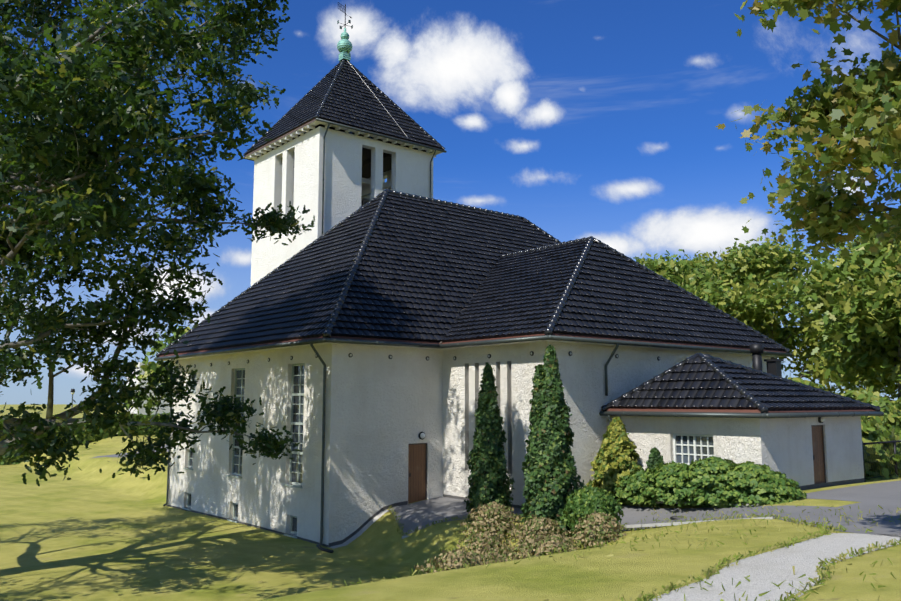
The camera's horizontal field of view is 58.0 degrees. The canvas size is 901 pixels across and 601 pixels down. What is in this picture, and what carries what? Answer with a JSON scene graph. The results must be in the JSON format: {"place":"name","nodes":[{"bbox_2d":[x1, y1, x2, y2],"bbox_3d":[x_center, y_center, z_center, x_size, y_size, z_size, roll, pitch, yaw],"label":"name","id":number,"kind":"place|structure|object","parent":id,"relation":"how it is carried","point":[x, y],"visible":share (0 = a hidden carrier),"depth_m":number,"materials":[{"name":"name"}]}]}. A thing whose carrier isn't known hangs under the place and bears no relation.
{"place":"outdoors","nodes":[
{"label":"outdoors","id":0,"kind":"place"},
{"bbox_2d":[93,444,167,457],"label":"asphalt road","id":1,"kind":"structure","parent":0,"point":[113,455],"depth_m":51.97,"materials":[{"name":"grey asphalt"}]},
{"bbox_2d":[0,404,900,600],"bbox_3d":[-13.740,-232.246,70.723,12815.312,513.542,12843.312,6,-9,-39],"label":"lawn","id":2,"kind":"structure","parent":0,"point":[88,531],"depth_m":21.91,"materials":[{"name":"green plant"}]},
{"bbox_2d":[0,412,169,464],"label":"hedge","id":3,"kind":"object","parent":2,"relation":"on","point":[88,434],"visible":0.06,"depth_m":64.01,"materials":[{"name":"green plant"}]},
{"bbox_2d":[125,362,169,414],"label":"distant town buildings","id":4,"kind":"structure","parent":2,"relation":"on","point":[160,410],"depth_m":405.46,"materials":[{"name":"white"}]},
{"bbox_2d":[125,332,182,414],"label":"tree","id":5,"kind":"object","parent":2,"relation":"on","point":[151,366],"visible":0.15,"depth_m":109.69,"materials":[{"name":"green plant"}]},
{"bbox_2d":[0,0,314,485],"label":"oak tree","id":6,"kind":"object","parent":2,"relation":"on","point":[69,178],"visible":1,"depth_m":19.36,"materials":[{"name":"green plant"}]},
{"bbox_2d":[156,326,193,385],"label":"tree","id":7,"kind":"object","parent":2,"relation":"on","point":[185,331],"visible":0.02,"depth_m":84.86,"materials":[{"name":"green plant"}]},
{"bbox_2d":[329,510,388,548],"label":"curb","id":8,"kind":"structure","parent":2,"relation":"on","point":[364,528],"depth_m":26.18,"materials":[{"name":"grey concrete"}]},
{"bbox_2d":[69,389,683,519],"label":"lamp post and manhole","id":9,"kind":"object","parent":2,"relation":"on","point":[671,518],"visible":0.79,"depth_m":40.30,"materials":[{"name":"grey metal"}]},
{"bbox_2d":[410,549,486,575],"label":"dry shrub","id":10,"kind":"object","parent":2,"relation":"on","point":[456,559],"visible":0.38,"depth_m":15.92,"materials":[{"name":"beige plant"}]},
{"bbox_2d":[442,552,500,569],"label":"dry shrub","id":11,"kind":"object","parent":2,"relation":"on","point":[488,558],"visible":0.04,"depth_m":17.35,"materials":[{"name":"brown plant"}]},
{"bbox_2d":[453,531,520,553],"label":"dry shrub","id":12,"kind":"object","parent":2,"relation":"on","point":[487,540],"visible":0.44,"depth_m":21.07,"materials":[{"name":"beige plant"}]},
{"bbox_2d":[454,501,521,545],"bbox_3d":[1.164,6.131,22.573,2.161,1.102,2.096,0,-7,4],"label":"dry shrub","id":13,"kind":"object","parent":2,"relation":"on","point":[491,516],"visible":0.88,"depth_m":22.30,"materials":[{"name":"beige plant"}]},
{"bbox_2d":[464,362,514,522],"bbox_3d":[1.136,4.290,24.534,1.508,4.835,1.505,6,-9,-39],"label":"thuja","id":14,"kind":"object","parent":2,"relation":"on","point":[488,481],"visible":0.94,"depth_m":24.20,"materials":[{"name":"green plant"}]},
{"bbox_2d":[479,553,503,562],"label":"dry shrub","id":15,"kind":"object","parent":2,"relation":"on","point":[497,558],"visible":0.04,"depth_m":18.74,"materials":[{"name":"brown plant"}]},
{"bbox_2d":[480,548,519,560],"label":"dry shrub","id":16,"kind":"object","parent":2,"relation":"on","point":[500,553],"visible":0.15,"depth_m":19.85,"materials":[{"name":"brown plant"}]},
{"bbox_2d":[154,59,883,552],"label":"church","id":17,"kind":"structure","parent":2,"relation":"on","point":[364,329],"depth_m":28.63,"materials":[{"name":"white paint"}]},
{"bbox_2d":[337,2,352,60],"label":"spire finial","id":18,"kind":"object","parent":17,"relation":"on","point":[344,46],"visible":1,"depth_m":49.07,"materials":[{"name":"teal metal"}]},
{"bbox_2d":[520,364,545,524],"bbox_3d":[2.453,4.108,22.349,1.139,4.717,1.132,6,-9,-39],"label":"conifer tree","id":19,"kind":"object","parent":2,"relation":"on","point":[534,417],"visible":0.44,"depth_m":22.20,"materials":[{"name":"green plant"}]},
{"bbox_2d":[503,516,573,554],"bbox_3d":[2.318,6.064,20.878,2.062,1.007,1.968,6,-9,-39],"label":"dry shrub","id":20,"kind":"object","parent":2,"relation":"on","point":[534,526],"visible":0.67,"depth_m":20.69,"materials":[{"name":"beige plant"}]},
{"bbox_2d":[509,535,573,559],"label":"dry shrub","id":21,"kind":"object","parent":2,"relation":"on","point":[547,543],"visible":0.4,"depth_m":17.73,"materials":[{"name":"beige plant"}]},
{"bbox_2d":[514,534,587,559],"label":"dry shrub","id":22,"kind":"object","parent":2,"relation":"on","point":[571,542],"visible":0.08,"depth_m":19.40,"materials":[{"name":"brown plant"}]},
{"bbox_2d":[520,345,584,536],"bbox_3d":[2.773,3.856,22.327,1.844,5.296,1.794,6,-9,-39],"label":"thuja","id":23,"kind":"object","parent":2,"relation":"on","point":[553,474],"visible":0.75,"depth_m":21.84,"materials":[{"name":"green plant"}]},
{"bbox_2d":[402,500,774,538],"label":"curb","id":24,"kind":"structure","parent":2,"relation":"on","point":[654,524],"depth_m":19.95,"materials":[{"name":"concrete"}]},
{"bbox_2d":[560,485,623,536],"bbox_3d":[3.680,5.494,21.003,1.609,1.424,1.590,6,-9,-39],"label":"round green bush","id":25,"kind":"object","parent":2,"relation":"on","point":[584,501],"visible":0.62,"depth_m":20.62,"materials":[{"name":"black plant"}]},
{"bbox_2d":[565,511,628,547],"bbox_3d":[3.621,5.574,19.847,1.627,0.861,1.637,6,-9,-39],"label":"dry shrub","id":26,"kind":"object","parent":2,"relation":"on","point":[598,527],"visible":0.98,"depth_m":19.54,"materials":[{"name":"beige plant"}]},
{"bbox_2d":[295,502,900,600],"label":"grass tufts","id":27,"kind":"object","parent":2,"relation":"on","point":[820,572],"depth_m":12.60,"materials":[{"name":"green plant"}]},
{"bbox_2d":[586,416,643,494],"bbox_3d":[5.206,4.923,25.542,1.954,2.551,1.967,6,-9,-39],"label":"golden conifer","id":28,"kind":"object","parent":2,"relation":"on","point":[615,460],"visible":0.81,"depth_m":25.15,"materials":[{"name":"yellow plant"}]},
{"bbox_2d":[610,468,665,506],"bbox_3d":[5.772,5.581,24.393,2.074,1.110,2.079,6,-9,-39],"label":"juniper shrub","id":29,"kind":"object","parent":2,"relation":"on","point":[628,493],"visible":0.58,"depth_m":23.91,"materials":[{"name":"green plant"}]},
{"bbox_2d":[645,447,663,470],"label":"conifer shrub","id":30,"kind":"object","parent":2,"relation":"on","point":[655,457],"visible":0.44,"depth_m":24.56,"materials":[{"name":"green plant"}]},
{"bbox_2d":[633,461,703,506],"bbox_3d":[6.591,5.325,23.757,2.769,1.259,2.749,6,-9,-39],"label":"juniper shrub","id":31,"kind":"object","parent":2,"relation":"on","point":[659,475],"visible":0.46,"depth_m":23.24,"materials":[{"name":"green plant"}]},
{"bbox_2d":[632,249,759,328],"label":"tree leaves","id":32,"kind":"object","parent":2,"relation":"on","point":[661,266],"visible":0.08,"depth_m":60.09,"materials":[{"name":"green plant"}]},
{"bbox_2d":[662,455,753,507],"bbox_3d":[7.356,5.069,22.790,3.060,1.376,3.058,6,-9,-39],"label":"juniper shrub","id":33,"kind":"object","parent":2,"relation":"on","point":[699,477],"visible":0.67,"depth_m":22.14,"materials":[{"name":"green plant"}]},
{"bbox_2d":[659,249,797,363],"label":"tree leaves","id":34,"kind":"object","parent":2,"relation":"on","point":[694,262],"visible":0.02,"depth_m":71.18,"materials":[{"name":"green plant"}]},
{"bbox_2d":[705,461,799,505],"bbox_3d":[8.137,4.971,22.108,2.642,1.199,2.574,6,-9,-39],"label":"juniper shrub","id":35,"kind":"object","parent":2,"relation":"on","point":[748,478],"visible":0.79,"depth_m":21.40,"materials":[{"name":"green plant"}]},
{"bbox_2d":[750,470,806,502],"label":"juniper shrub","id":36,"kind":"object","parent":2,"relation":"on","point":[784,483],"visible":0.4,"depth_m":21.24,"materials":[{"name":"green plant"}]},
{"bbox_2d":[689,232,884,387],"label":"tree leaves","id":37,"kind":"object","parent":2,"relation":"on","point":[754,273],"depth_m":59.11,"materials":[{"name":"green plant"}]},
{"bbox_2d":[787,377,827,390],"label":"tree","id":38,"kind":"object","parent":2,"relation":"on","point":[805,382],"visible":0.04,"depth_m":40.67,"materials":[{"name":"green plant"}]},
{"bbox_2d":[715,0,900,274],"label":"maple tree","id":39,"kind":"object","parent":2,"relation":"on","point":[868,100],"visible":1,"depth_m":11.27,"materials":[{"name":"green plant"}]},
{"bbox_2d":[774,211,900,398],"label":"tree leaves","id":40,"kind":"object","parent":2,"relation":"on","point":[857,297],"depth_m":41.14,"materials":[{"name":"green plant"}]},
{"bbox_2d":[778,338,898,400],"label":"tree leaves","id":41,"kind":"object","parent":2,"relation":"on","point":[878,384],"depth_m":61.73,"materials":[{"name":"green plant"}]},
{"bbox_2d":[832,386,900,475],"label":"tree","id":42,"kind":"object","parent":2,"relation":"on","point":[891,417],"visible":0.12,"depth_m":31.58,"materials":[{"name":"green plant"}]},
{"bbox_2d":[861,416,900,479],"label":"shrub","id":43,"kind":"object","parent":2,"relation":"on","point":[873,430],"visible":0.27,"depth_m":28.47,"materials":[{"name":"green plant"}]},
{"bbox_2d":[862,440,900,481],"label":"chainlink fence","id":44,"kind":"object","parent":2,"relation":"on","point":[893,442],"visible":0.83,"depth_m":27.57,"materials":[{"name":"black metal"}]},
{"bbox_2d":[875,371,898,393],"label":"tree leaves","id":45,"kind":"object","parent":2,"relation":"on","point":[890,380],"visible":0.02,"depth_m":60.80,"materials":[{"name":"green plant"}]},
{"bbox_2d":[891,397,900,409],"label":"tree","id":46,"kind":"object","parent":2,"relation":"on","point":[896,401],"visible":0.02,"depth_m":35.22,"materials":[{"name":"green plant"}]},
{"bbox_2d":[0,0,900,403],"label":"sky","id":47,"kind":"structure","parent":0,"point":[575,119],"materials":[{"name":"blue"}]},
{"bbox_2d":[389,480,900,536],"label":"asphalt drive","id":48,"kind":"structure","parent":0,"point":[885,496],"depth_m":21.59,"materials":[{"name":"grey asphalt"}]},
{"bbox_2d":[650,533,900,600],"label":"gravel path","id":49,"kind":"structure","parent":0,"point":[764,570],"depth_m":10.80,"materials":[{"name":"grey gravel"}]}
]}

